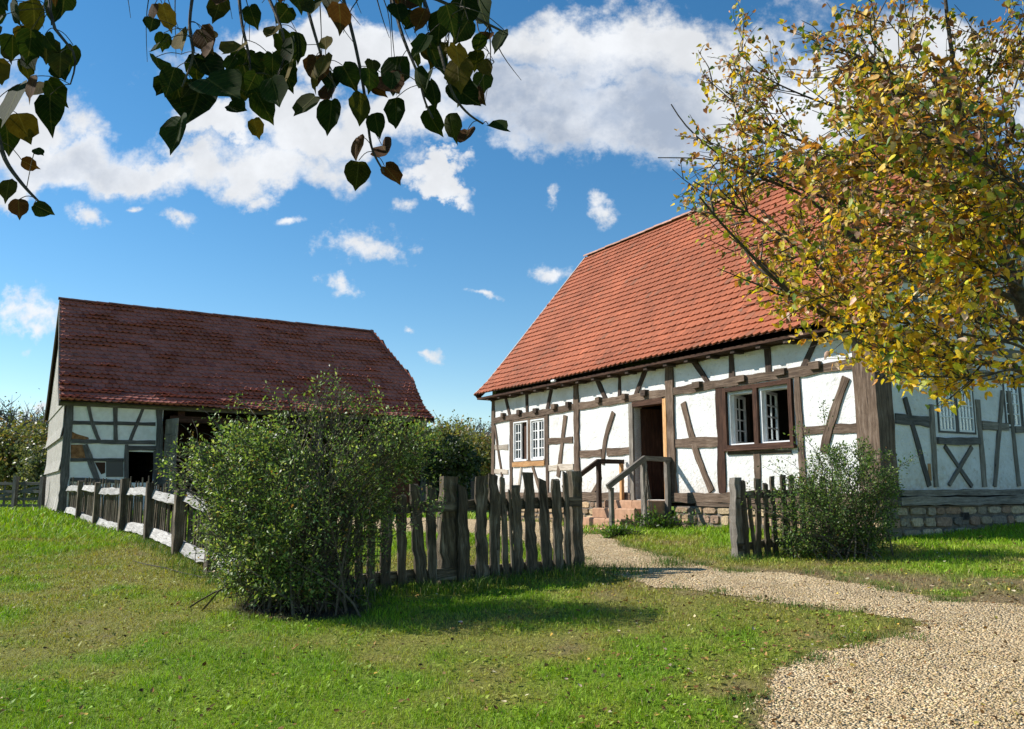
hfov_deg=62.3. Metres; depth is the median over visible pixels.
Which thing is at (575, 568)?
fence foot grass
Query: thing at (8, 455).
autumn bush tree
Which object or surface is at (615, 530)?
herb clump
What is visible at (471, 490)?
paling fence
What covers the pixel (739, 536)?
picket fence
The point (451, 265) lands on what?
sky
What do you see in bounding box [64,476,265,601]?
rail fence
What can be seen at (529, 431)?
window
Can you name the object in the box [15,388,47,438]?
bare tree
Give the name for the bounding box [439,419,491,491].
olive tree
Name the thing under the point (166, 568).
fallen twig
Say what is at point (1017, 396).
window
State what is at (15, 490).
fence
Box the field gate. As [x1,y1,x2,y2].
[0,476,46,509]
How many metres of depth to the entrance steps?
16.24 m
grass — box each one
[0,500,1023,540]
[53,517,878,603]
[314,553,703,613]
[500,530,974,711]
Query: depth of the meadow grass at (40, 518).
17.09 m
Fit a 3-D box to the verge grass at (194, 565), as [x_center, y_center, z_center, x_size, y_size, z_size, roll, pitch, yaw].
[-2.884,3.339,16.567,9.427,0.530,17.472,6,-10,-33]
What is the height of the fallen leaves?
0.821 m
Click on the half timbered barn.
(130, 387)
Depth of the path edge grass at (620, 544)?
7.80 m
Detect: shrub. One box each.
[154,355,447,617]
[739,399,924,560]
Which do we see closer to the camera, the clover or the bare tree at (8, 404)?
the clover
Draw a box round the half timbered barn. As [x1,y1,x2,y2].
[43,297,434,514]
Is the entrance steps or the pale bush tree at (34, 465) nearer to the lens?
the entrance steps
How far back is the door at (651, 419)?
17.57 m
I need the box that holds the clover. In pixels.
[0,532,1023,728]
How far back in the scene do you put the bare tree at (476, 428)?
56.56 m
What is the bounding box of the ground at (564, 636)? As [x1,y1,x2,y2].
[0,495,1023,728]
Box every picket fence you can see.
[304,471,584,593]
[729,474,835,558]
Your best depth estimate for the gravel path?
6.03 m
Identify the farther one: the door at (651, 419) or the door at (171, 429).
the door at (171, 429)
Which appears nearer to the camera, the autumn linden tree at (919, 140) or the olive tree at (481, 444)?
the autumn linden tree at (919, 140)
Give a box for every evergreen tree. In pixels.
[412,430,483,500]
[465,448,488,499]
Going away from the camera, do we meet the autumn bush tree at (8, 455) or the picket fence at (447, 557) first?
the picket fence at (447, 557)
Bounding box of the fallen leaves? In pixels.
[0,531,1023,728]
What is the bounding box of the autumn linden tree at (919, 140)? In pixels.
[658,0,1023,414]
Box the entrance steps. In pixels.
[562,456,671,530]
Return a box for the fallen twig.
[134,561,203,577]
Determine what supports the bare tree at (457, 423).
on the ground at (564, 636)
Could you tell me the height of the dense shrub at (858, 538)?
2.129 m
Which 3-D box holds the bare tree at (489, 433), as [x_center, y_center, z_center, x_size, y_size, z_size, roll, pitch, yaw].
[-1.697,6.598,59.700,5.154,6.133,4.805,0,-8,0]
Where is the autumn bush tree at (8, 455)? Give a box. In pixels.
[0,410,48,502]
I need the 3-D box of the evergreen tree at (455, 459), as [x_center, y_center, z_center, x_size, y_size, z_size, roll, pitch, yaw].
[-2.093,3.594,28.759,2.571,2.956,2.283,8,-12,-43]
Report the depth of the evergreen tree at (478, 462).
32.68 m
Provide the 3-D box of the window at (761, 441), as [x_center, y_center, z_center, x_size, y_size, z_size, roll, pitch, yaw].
[4.445,0.920,14.716,0.711,1.135,1.713,5,-10,-30]
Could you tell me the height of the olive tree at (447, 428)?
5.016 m
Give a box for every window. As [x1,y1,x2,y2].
[512,416,545,461]
[722,378,797,451]
[934,374,976,434]
[1002,381,1023,427]
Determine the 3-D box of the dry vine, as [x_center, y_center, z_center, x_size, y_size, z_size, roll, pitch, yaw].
[2.489,2.517,15.842,0.402,1.402,0.124,6,-10,-35]
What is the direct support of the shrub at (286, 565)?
on the ground at (564, 636)
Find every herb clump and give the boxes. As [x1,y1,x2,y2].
[585,515,647,538]
[614,503,705,529]
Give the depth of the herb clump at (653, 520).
15.27 m
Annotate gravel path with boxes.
[337,518,1023,728]
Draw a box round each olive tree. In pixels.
[426,409,479,486]
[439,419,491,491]
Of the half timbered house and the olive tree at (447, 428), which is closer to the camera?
the half timbered house
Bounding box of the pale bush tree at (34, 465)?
[5,434,47,502]
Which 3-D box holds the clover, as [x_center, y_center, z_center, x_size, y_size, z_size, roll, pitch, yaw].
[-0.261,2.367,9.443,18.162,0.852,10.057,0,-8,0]
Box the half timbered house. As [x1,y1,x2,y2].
[473,135,1023,538]
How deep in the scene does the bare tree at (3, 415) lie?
51.68 m
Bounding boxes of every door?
[162,418,178,494]
[640,409,664,497]
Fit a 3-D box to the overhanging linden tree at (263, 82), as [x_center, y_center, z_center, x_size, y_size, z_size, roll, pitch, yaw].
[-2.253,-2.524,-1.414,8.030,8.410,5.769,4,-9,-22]
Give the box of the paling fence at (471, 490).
[426,476,487,499]
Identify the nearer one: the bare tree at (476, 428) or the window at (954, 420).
the window at (954, 420)
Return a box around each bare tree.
[0,392,47,500]
[0,400,48,500]
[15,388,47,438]
[432,410,487,448]
[453,418,490,438]
[459,416,490,444]
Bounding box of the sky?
[0,0,1023,489]
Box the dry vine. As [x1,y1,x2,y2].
[640,461,651,525]
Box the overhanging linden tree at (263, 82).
[0,0,520,219]

